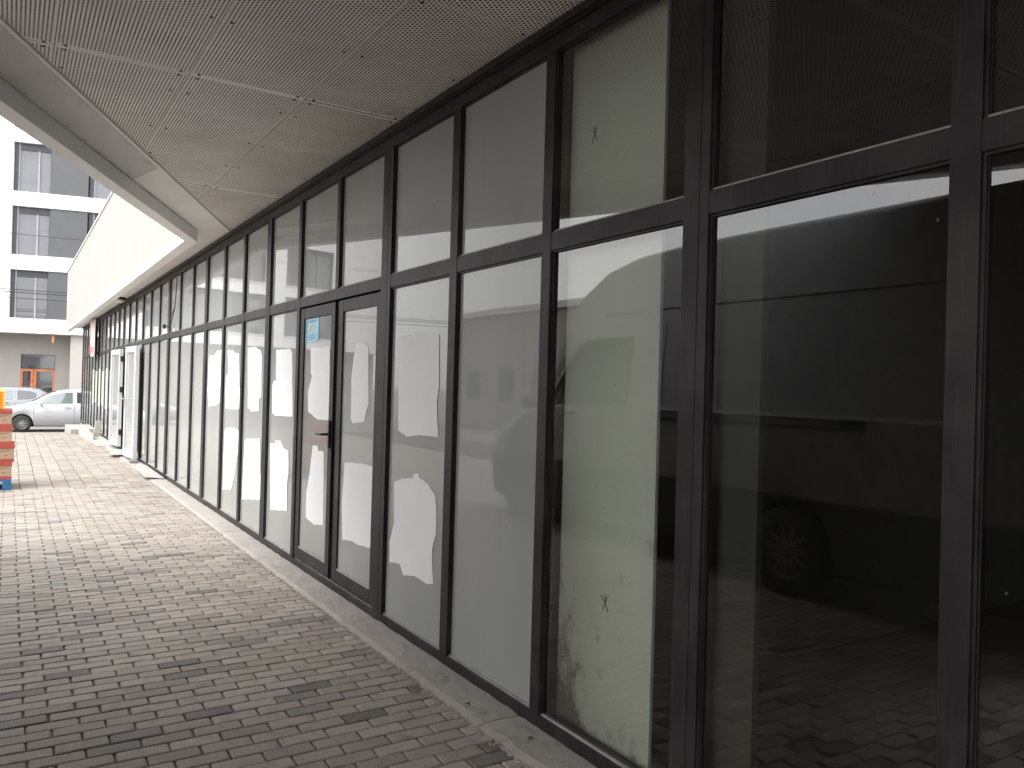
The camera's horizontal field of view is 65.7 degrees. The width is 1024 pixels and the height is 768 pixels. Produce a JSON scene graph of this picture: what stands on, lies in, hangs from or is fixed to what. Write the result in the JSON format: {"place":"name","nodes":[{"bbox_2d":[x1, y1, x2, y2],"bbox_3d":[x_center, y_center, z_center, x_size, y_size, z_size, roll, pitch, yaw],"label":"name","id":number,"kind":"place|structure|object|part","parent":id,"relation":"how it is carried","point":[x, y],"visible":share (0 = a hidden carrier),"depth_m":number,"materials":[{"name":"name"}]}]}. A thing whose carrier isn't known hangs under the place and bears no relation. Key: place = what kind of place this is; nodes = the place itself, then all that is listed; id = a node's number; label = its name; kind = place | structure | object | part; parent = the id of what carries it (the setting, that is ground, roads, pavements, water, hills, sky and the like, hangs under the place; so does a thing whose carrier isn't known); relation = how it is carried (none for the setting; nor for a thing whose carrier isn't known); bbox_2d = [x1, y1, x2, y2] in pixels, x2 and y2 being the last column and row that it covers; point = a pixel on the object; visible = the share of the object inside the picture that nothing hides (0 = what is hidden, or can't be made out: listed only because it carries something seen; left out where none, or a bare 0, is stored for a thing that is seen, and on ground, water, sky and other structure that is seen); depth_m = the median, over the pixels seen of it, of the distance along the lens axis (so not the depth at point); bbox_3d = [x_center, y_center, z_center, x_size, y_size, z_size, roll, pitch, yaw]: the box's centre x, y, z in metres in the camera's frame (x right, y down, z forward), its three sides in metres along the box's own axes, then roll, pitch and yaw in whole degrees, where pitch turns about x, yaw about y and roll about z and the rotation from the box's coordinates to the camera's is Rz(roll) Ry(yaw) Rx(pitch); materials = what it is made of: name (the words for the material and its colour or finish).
{"place":"outdoors","nodes":[
{"label":"outdoors","id":0,"kind":"place"},
{"bbox_2d":[0,288,64,292],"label":"overhead cable","id":1,"kind":"object","parent":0,"point":[32,290],"visible":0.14,"depth_m":32.93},
{"bbox_2d":[1,291,66,295],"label":"overhead cable","id":2,"kind":"object","parent":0,"point":[33,293],"visible":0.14,"depth_m":32.96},
{"bbox_2d":[5,297,66,301],"bbox_3d":[-20.320,-3.613,32.269,32.005,0.179,0.816,2,0,-32],"label":"overhead cable","id":3,"kind":"object","parent":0,"point":[35,299],"visible":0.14,"depth_m":33.00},
{"bbox_2d":[2,232,83,240],"bbox_3d":[-20.247,-6.243,32.285,32.005,0.158,0.812,2,0,-32],"label":"overhead cable","id":4,"kind":"object","parent":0,"point":[41,236],"visible":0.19,"depth_m":33.10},
{"bbox_2d":[0,116,110,392],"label":"apartment building","id":5,"kind":"structure","parent":0,"point":[47,192],"depth_m":37.63,"materials":[{"name":"white concrete"}]},
{"bbox_2d":[10,269,47,318],"bbox_3d":[-22.768,-4.213,37.454,1.560,2.270,0.100,2,0,-20],"label":"window","id":6,"kind":"structure","parent":5,"relation":"in","point":[31,308],"depth_m":37.46,"materials":[{"name":"grey glass"}]},
{"bbox_2d":[12,206,49,256],"bbox_3d":[-22.686,-7.182,37.472,1.560,2.290,0.100,2,0,-20],"label":"window","id":7,"kind":"structure","parent":5,"relation":"in","point":[30,221],"depth_m":37.48,"materials":[{"name":"grey glass"}]},
{"bbox_2d":[14,142,51,193],"bbox_3d":[-22.604,-10.156,37.489,1.560,2.320,0.100,2,0,-20],"label":"window","id":8,"kind":"structure","parent":5,"relation":"in","point":[32,162],"depth_m":37.49,"materials":[{"name":"grey glass"}]},
{"bbox_2d":[20,354,54,392],"bbox_3d":[-22.997,0.118,38.473,1.460,3.090,0.100,2,0,-20],"label":"shop door","id":9,"kind":"structure","parent":5,"relation":"in","point":[37,371],"depth_m":38.48,"materials":[{"name":"orange glass"}]},
{"bbox_2d":[89,213,98,230],"bbox_3d":[-19.690,-7.093,38.547,1.560,2.290,0.100,2,0,-20],"label":"window","id":10,"kind":"structure","parent":5,"relation":"in","point":[92,216],"depth_m":38.29,"materials":[{"name":"grey glass"}]},
{"bbox_2d":[90,177,110,198],"bbox_3d":[-19.608,-10.067,38.564,1.560,2.320,0.100,2,0,-20],"label":"window","id":11,"kind":"structure","parent":5,"relation":"in","point":[97,190],"depth_m":38.44,"materials":[{"name":"grey glass"}]},
{"bbox_2d":[12,427,137,449],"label":"road","id":12,"kind":"structure","parent":0,"point":[46,430],"depth_m":30.07,"materials":[{"name":"grey asphalt"}]},
{"bbox_2d":[0,386,46,416],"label":"parked car","id":13,"kind":"object","parent":12,"relation":"on","point":[14,395],"visible":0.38,"depth_m":32.88,"materials":[{"name":"grey paint"}]},
{"bbox_3d":[-21.212,0.465,32.345,1.500,0.460,0.231,2,0,-32],"label":"side window","id":14,"kind":"part","parent":13,"relation":"part of","materials":[{"name":"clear glass"}]},
{"bbox_3d":[-20.165,0.457,32.992,0.680,0.380,0.210,2,0,-32],"label":"side window","id":15,"kind":"part","parent":13,"relation":"part of","materials":[{"name":"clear glass"}]},
{"bbox_2d":[5,389,80,431],"bbox_3d":[-17.213,0.969,30.185,4.150,1.606,2.139,2,0,-32],"label":"parked car","id":16,"kind":"object","parent":12,"relation":"on","point":[59,408],"visible":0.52,"depth_m":29.35,"materials":[{"name":"silver metal"}]},
{"bbox_3d":[-17.051,0.537,29.426,1.350,0.480,0.212,2,0,-32],"label":"side window","id":17,"kind":"part","parent":16,"relation":"part of","materials":[{"name":"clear glass"}]},
{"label":"side window","id":18,"kind":"part","parent":16,"relation":"part of","materials":[{"name":"black glass"}]},
{"bbox_2d":[65,424,93,433],"bbox_3d":[-12.289,1.530,22.569,0.630,0.630,2.548,2,0,-32],"label":"concrete step","id":19,"kind":"object","parent":12,"relation":"on","point":[72,428],"visible":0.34,"depth_m":22.25,"materials":[{"name":"white concrete"}]},
{"bbox_2d":[0,0,1023,767],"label":"shop building","id":20,"kind":"structure","parent":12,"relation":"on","point":[718,308],"depth_m":4.15,"materials":[{"name":"metal"}]},
{"bbox_2d":[81,358,84,421],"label":"window pane","id":21,"kind":"structure","parent":20,"relation":"in","point":[83,358],"depth_m":26.59,"materials":[{"name":"grey glass"}]},
{"bbox_2d":[83,357,86,422],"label":"window pane","id":22,"kind":"structure","parent":20,"relation":"in","point":[86,357],"depth_m":25.82,"materials":[{"name":"grey glass"}]},
{"bbox_2d":[85,357,88,423],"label":"window pane","id":23,"kind":"structure","parent":20,"relation":"in","point":[87,357],"depth_m":25.05,"materials":[{"name":"grey glass"}]},
{"bbox_2d":[88,357,91,424],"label":"window pane","id":24,"kind":"structure","parent":20,"relation":"in","point":[90,374],"depth_m":24.21,"materials":[{"name":"grey glass"}]},
{"bbox_2d":[89,319,95,356],"bbox_3d":[-11.881,-1.290,22.465,0.102,1.050,2.106,2,0,-32],"label":"banner","id":25,"kind":"object","parent":20,"relation":"hanging from","point":[93,336],"visible":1,"depth_m":22.29,"materials":[{"name":"fabric"}]},
{"bbox_2d":[91,355,94,426],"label":"window pane","id":26,"kind":"structure","parent":20,"relation":"in","point":[93,366],"depth_m":23.46,"materials":[{"name":"grey glass"}]},
{"bbox_2d":[92,369,94,403],"bbox_3d":[-12.247,0.085,23.222,0.002,1.030,0.800,2,0,-32],"label":"shop poster","id":27,"kind":"object","parent":20,"relation":"attached to","point":[93,387],"visible":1,"depth_m":23.32,"materials":[{"name":"white paper"}]},
{"bbox_2d":[93,355,97,426],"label":"window pane","id":28,"kind":"structure","parent":20,"relation":"in","point":[96,362],"depth_m":22.68,"materials":[{"name":"grey glass"}]},
{"bbox_2d":[95,371,96,402],"bbox_3d":[-11.755,0.088,22.445,0.002,0.900,0.760,2,0,-32],"label":"shop poster","id":29,"kind":"object","parent":20,"relation":"attached to","point":[95,386],"visible":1,"depth_m":22.53,"materials":[{"name":"white paper"}]},
{"bbox_2d":[97,354,100,420],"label":"window pane","id":30,"kind":"structure","parent":20,"relation":"in","point":[99,367],"depth_m":21.90,"materials":[{"name":"grey glass"}]},
{"bbox_2d":[98,369,100,406],"bbox_3d":[-11.242,0.103,21.634,0.002,1.030,0.760,2,0,-32],"label":"shop poster","id":31,"kind":"object","parent":20,"relation":"attached to","point":[99,387],"visible":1,"depth_m":21.71,"materials":[{"name":"white paper"}]},
{"bbox_2d":[101,371,103,404],"bbox_3d":[-10.739,0.107,20.840,0.002,0.900,0.840,2,0,-32],"label":"shop poster","id":32,"kind":"object","parent":20,"relation":"attached to","point":[102,393],"visible":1,"depth_m":20.92,"materials":[{"name":"white paper"}]},
{"bbox_2d":[100,353,104,433],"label":"window pane","id":33,"kind":"structure","parent":20,"relation":"in","point":[103,355],"depth_m":20.99,"materials":[{"name":"grey glass"}]},
{"bbox_2d":[103,352,108,435],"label":"window pane","id":34,"kind":"structure","parent":20,"relation":"in","point":[107,354],"depth_m":20.27,"materials":[{"name":"grey glass"}]},
{"bbox_2d":[105,368,107,408],"bbox_3d":[-10.231,0.121,20.037,0.002,1.030,0.780,2,0,-32],"label":"shop poster","id":35,"kind":"object","parent":20,"relation":"attached to","point":[106,384],"visible":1,"depth_m":20.11,"materials":[{"name":"white paper"}]},
{"bbox_2d":[107,352,110,437],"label":"window pane","id":36,"kind":"structure","parent":20,"relation":"in","point":[110,352],"depth_m":19.55,"materials":[{"name":"clear glass"}]},
{"bbox_2d":[108,349,123,446],"bbox_3d":[-8.591,0.287,17.215,0.070,2.065,1.172,2,0,-35],"label":"door","id":37,"kind":"structure","parent":20,"relation":"in","point":[117,358],"depth_m":17.12,"materials":[{"name":"white plastic"}]},
{"bbox_2d":[113,297,125,302],"bbox_3d":[-8.164,-1.738,16.471,0.280,0.120,0.280,2,0,-32],"label":"bulkhead lamp","id":38,"kind":"object","parent":20,"relation":"attached to","point":[120,299],"visible":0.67,"depth_m":16.40,"materials":[{"name":"black plastic"}]},
{"bbox_2d":[121,348,125,446],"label":"window pane","id":39,"kind":"structure","parent":20,"relation":"in","point":[125,348],"depth_m":17.13,"materials":[{"name":"grey glass"}]},
{"bbox_2d":[121,346,139,458],"bbox_3d":[-7.145,0.331,14.823,0.207,2.070,0.925,2,0,-32],"label":"door","id":40,"kind":"structure","parent":20,"relation":"in","point":[132,353],"depth_m":14.76,"materials":[{"name":"white plastic"}]},
{"bbox_2d":[140,343,148,461],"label":"window pane","id":41,"kind":"structure","parent":20,"relation":"in","point":[145,365],"depth_m":14.42,"materials":[{"name":"grey glass"}]},
{"bbox_2d":[147,341,157,466],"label":"window pane","id":42,"kind":"structure","parent":20,"relation":"in","point":[154,345],"depth_m":13.60,"materials":[{"name":"clear glass"}]},
{"bbox_2d":[156,339,166,472],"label":"window pane","id":43,"kind":"structure","parent":20,"relation":"in","point":[163,343],"depth_m":12.82,"materials":[{"name":"clear glass"}]},
{"bbox_2d":[162,278,177,330],"bbox_3d":[-5.228,-1.188,12.124,0.038,0.771,1.017,2,0,-32],"label":"loose wire","id":44,"kind":"object","parent":20,"relation":"hanging from","point":[164,326],"visible":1,"depth_m":11.87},
{"bbox_2d":[165,337,177,479],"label":"window pane","id":45,"kind":"structure","parent":20,"relation":"in","point":[173,342],"depth_m":11.99,"materials":[{"name":"clear glass"}]},
{"bbox_2d":[176,334,190,487],"bbox_3d":[-4.589,0.361,11.118,0.018,2.123,0.886,2,0,-32],"label":"window pane","id":46,"kind":"structure","parent":20,"relation":"in","point":[185,340],"depth_m":11.19,"materials":[{"name":"clear glass"}]},
{"bbox_2d":[188,331,203,495],"bbox_3d":[-4.110,0.369,10.361,0.018,2.123,0.779,2,0,-32],"label":"window pane","id":47,"kind":"structure","parent":20,"relation":"in","point":[198,337],"depth_m":10.43,"materials":[{"name":"clear glass"}]},
{"bbox_2d":[202,326,221,506],"bbox_3d":[-3.599,0.379,9.554,0.018,2.123,0.890,2,0,-32],"label":"window pane","id":48,"kind":"structure","parent":20,"relation":"in","point":[214,336],"depth_m":9.63,"materials":[{"name":"clear glass"}]},
{"bbox_2d":[208,350,220,405],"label":"paper sheet","id":49,"kind":"object","parent":20,"relation":"attached to","point":[214,374],"visible":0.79,"depth_m":9.53,"materials":[{"name":"white paper"}]},
{"bbox_2d":[223,428,237,489],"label":"paper sheet","id":50,"kind":"object","parent":20,"relation":"attached to","point":[230,448],"visible":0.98,"depth_m":8.77,"materials":[{"name":"white paper"}]},
{"bbox_2d":[219,322,241,519],"bbox_3d":[-3.095,0.388,8.758,0.018,2.123,0.847,2,0,-32],"label":"window pane","id":51,"kind":"structure","parent":20,"relation":"in","point":[232,340],"depth_m":8.85,"materials":[{"name":"clear glass"}]},
{"bbox_2d":[225,350,239,408],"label":"paper sheet","id":52,"kind":"object","parent":20,"relation":"attached to","point":[232,391],"visible":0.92,"depth_m":8.75,"materials":[{"name":"white paper"}]},
{"bbox_2d":[242,438,260,499],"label":"paper sheet","id":53,"kind":"object","parent":20,"relation":"attached to","point":[251,476],"visible":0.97,"depth_m":7.98,"materials":[{"name":"white paper"}]},
{"bbox_2d":[239,317,264,533],"bbox_3d":[-2.608,0.397,7.988,0.018,2.123,0.852,2,0,-32],"label":"window pane","id":54,"kind":"structure","parent":20,"relation":"in","point":[254,330],"depth_m":8.08,"materials":[{"name":"clear glass"}]},
{"bbox_2d":[248,347,261,410],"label":"paper sheet","id":55,"kind":"object","parent":20,"relation":"attached to","point":[254,373],"visible":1,"depth_m":7.98,"materials":[{"name":"white paper"}]},
{"bbox_2d":[270,440,288,510],"bbox_3d":[-2.115,0.840,7.189,0.001,0.659,0.605,2,0,-32],"label":"paper sheet","id":56,"kind":"object","parent":20,"relation":"attached to","point":[279,463],"visible":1,"depth_m":7.18,"materials":[{"name":"white paper"}]},
{"bbox_2d":[264,309,296,553],"bbox_3d":[-2.080,0.407,7.154,0.018,2.123,0.877,2,0,-32],"label":"window pane","id":57,"kind":"structure","parent":20,"relation":"in","point":[277,524],"depth_m":7.19,"materials":[{"name":"grey glass"}]},
{"bbox_2d":[272,349,292,416],"bbox_3d":[-2.069,-0.009,7.157,0.001,0.612,0.657,2,0,-32],"label":"paper sheet","id":58,"kind":"object","parent":20,"relation":"attached to","point":[282,395],"visible":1,"depth_m":7.13,"materials":[{"name":"white paper"}]},
{"bbox_2d":[306,318,318,342],"bbox_3d":[-1.636,-0.437,6.490,0.006,0.190,0.325,2,0,-32],"label":"notice sticker","id":59,"kind":"object","parent":20,"relation":"attached to","point":[312,330],"visible":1,"depth_m":6.48,"materials":[{"name":"blue paper"}]},
{"bbox_2d":[306,445,323,524],"bbox_3d":[-1.569,0.808,6.328,0.001,0.634,0.434,2,0,-32],"label":"paper sheet","id":60,"kind":"object","parent":20,"relation":"attached to","point":[314,499],"visible":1,"depth_m":6.31,"materials":[{"name":"white paper"}]},
{"bbox_2d":[294,302,338,577],"bbox_3d":[-1.578,0.416,6.319,0.126,2.089,0.926,2,0,-32],"label":"door","id":61,"kind":"structure","parent":20,"relation":"in","point":[313,544],"depth_m":6.31,"materials":[{"name":"metal"}]},
{"bbox_2d":[308,347,329,419],"bbox_3d":[-1.535,-0.006,6.314,0.001,0.580,0.542,2,0,-32],"label":"paper sheet","id":62,"kind":"object","parent":61,"relation":"attached to","point":[318,399],"visible":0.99,"depth_m":6.30,"materials":[{"name":"white paper"}]},
{"bbox_2d":[332,292,380,605],"bbox_3d":[-1.085,0.426,5.611,0.052,2.089,0.798,2,0,-32],"label":"door","id":63,"kind":"structure","parent":20,"relation":"in","point":[359,317],"depth_m":5.64,"materials":[{"name":"metal"}]},
{"bbox_2d":[342,462,371,547],"bbox_3d":[-1.084,0.846,5.560,0.001,0.590,0.609,2,0,-32],"label":"paper sheet","id":64,"kind":"object","parent":20,"relation":"attached to","point":[356,503],"visible":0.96,"depth_m":5.56,"materials":[{"name":"white paper"}]},
{"bbox_2d":[351,342,368,423],"bbox_3d":[-1.069,-0.007,5.579,0.001,0.584,0.337,2,0,-32],"label":"paper sheet","id":65,"kind":"object","parent":20,"relation":"attached to","point":[360,388],"visible":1,"depth_m":5.57,"materials":[{"name":"white paper"}]},
{"bbox_2d":[389,474,435,583],"bbox_3d":[-0.608,0.858,4.808,0.001,0.645,0.646,2,0,-32],"label":"paper sheet","id":66,"kind":"object","parent":20,"relation":"attached to","point":[412,537],"visible":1,"depth_m":4.78,"materials":[{"name":"white paper"}]},
{"bbox_2d":[383,275,448,649],"bbox_3d":[-0.580,0.434,4.785,0.018,2.123,0.833,2,0,-32],"label":"window pane","id":67,"kind":"structure","parent":20,"relation":"in","point":[420,307],"depth_m":4.77,"materials":[{"name":"grey glass"}]},
{"bbox_2d":[398,332,438,436],"bbox_3d":[-0.571,0.005,4.792,0.001,0.644,0.598,2,0,-32],"label":"paper sheet","id":68,"kind":"object","parent":20,"relation":"attached to","point":[418,372],"visible":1,"depth_m":4.78,"materials":[{"name":"white paper"}]},
{"bbox_2d":[448,253,541,706],"bbox_3d":[-0.096,0.443,4.020,0.018,2.123,0.840,2,0,-32],"label":"window pane","id":69,"kind":"structure","parent":20,"relation":"in","point":[498,310],"depth_m":4.00,"materials":[{"name":"grey glass"}]},
{"bbox_2d":[540,221,682,767],"label":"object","id":70,"kind":"structure","parent":20,"relation":"in","point":[589,744],"depth_m":3.60,"materials":[{"name":"black metal"}]},
{"bbox_2d":[696,160,950,767],"label":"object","id":71,"kind":"structure","parent":20,"relation":"in","point":[713,217],"depth_m":2.78,"materials":[{"name":"black metal"}]},
{"bbox_2d":[969,143,1023,767],"label":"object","id":72,"kind":"structure","parent":20,"relation":"in","point":[987,155],"depth_m":2.00,"materials":[{"name":"black metal"}]},
{"bbox_2d":[0,433,526,767],"bbox_3d":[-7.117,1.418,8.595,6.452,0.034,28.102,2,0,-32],"label":"paving","id":73,"kind":"structure","parent":0,"point":[332,664],"depth_m":4.47,"materials":[{"name":"stone"}]},
{"bbox_2d":[0,479,10,489],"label":"pallet","id":74,"kind":"object","parent":73,"relation":"on","point":[6,484],"visible":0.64,"depth_m":10.66,"materials":[{"name":"blue paint"}]},
{"bbox_2d":[0,462,11,479],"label":"cardboard box","id":75,"kind":"object","parent":74,"relation":"on","point":[5,470],"visible":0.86,"depth_m":10.67,"materials":[{"name":"brown cardboard"}]},
{"bbox_2d":[0,441,14,461],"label":"cardboard box","id":76,"kind":"object","parent":75,"relation":"on","point":[6,453],"visible":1,"depth_m":10.68,"materials":[{"name":"brown cardboard"}]},
{"bbox_2d":[0,425,12,444],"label":"cardboard box","id":77,"kind":"object","parent":76,"relation":"on","point":[5,435],"visible":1,"depth_m":10.66,"materials":[{"name":"brown cardboard"}]},
{"bbox_2d":[0,408,12,426],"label":"cardboard box","id":78,"kind":"object","parent":77,"relation":"on","point":[6,417],"visible":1,"depth_m":10.67,"materials":[{"name":"red cardboard"}]},
{"bbox_2d":[0,389,5,408],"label":"plastic crate","id":79,"kind":"object","parent":78,"relation":"on","point":[2,398],"visible":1,"depth_m":10.71,"materials":[{"name":"orange plastic"}]},
{"bbox_2d":[79,428,92,441],"bbox_3d":[-10.773,1.286,20.122,0.200,0.168,2.693,2,0,-32],"label":"kerb stone","id":80,"kind":"object","parent":73,"relation":"on","point":[86,434],"visible":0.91,"depth_m":19.59,"materials":[{"name":"stone"}]},
{"bbox_2d":[91,437,115,446],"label":"concrete slab","id":81,"kind":"structure","parent":73,"relation":"on","point":[99,441],"depth_m":18.37,"materials":[{"name":"grey concrete"}]},
{"bbox_2d":[141,474,531,767],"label":"mortar crumbs","id":82,"kind":"object","parent":73,"relation":"on","point":[502,747],"visible":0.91,"depth_m":4.56,"materials":[{"name":"grey concrete"}]},
{"bbox_2d":[92,433,596,767],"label":"kerb strip","id":83,"kind":"object","parent":73,"relation":"on","point":[510,730],"visible":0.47,"depth_m":4.41,"materials":[{"name":"concrete"}]},
{"bbox_2d":[93,420,101,436],"bbox_3d":[-10.575,1.136,20.249,0.150,0.400,0.060,13,-7,-38],"label":"leaning slab","id":84,"kind":"object","parent":83,"relation":"on","point":[97,428],"depth_m":20.22,"materials":[{"name":"concrete"}]},
{"bbox_2d":[109,449,121,454],"bbox_3d":[-7.970,1.368,15.979,0.384,0.054,1.496,2,0,-32],"label":"ramp plate","id":85,"kind":"object","parent":83,"relation":"on","point":[116,452],"visible":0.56,"depth_m":15.71,"materials":[{"name":"grey concrete"}]},
{"bbox_2d":[128,459,137,462],"bbox_3d":[-6.845,1.395,14.336,0.130,0.044,0.280,2,0,-32],"label":"door stop","id":86,"kind":"object","parent":83,"relation":"on","point":[132,461],"depth_m":14.25,"materials":[{"name":"stone"}]},
{"bbox_2d":[137,463,163,478],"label":"stone slab","id":87,"kind":"structure","parent":83,"relation":"on","point":[145,471],"depth_m":12.65,"materials":[{"name":"concrete"}]}
]}

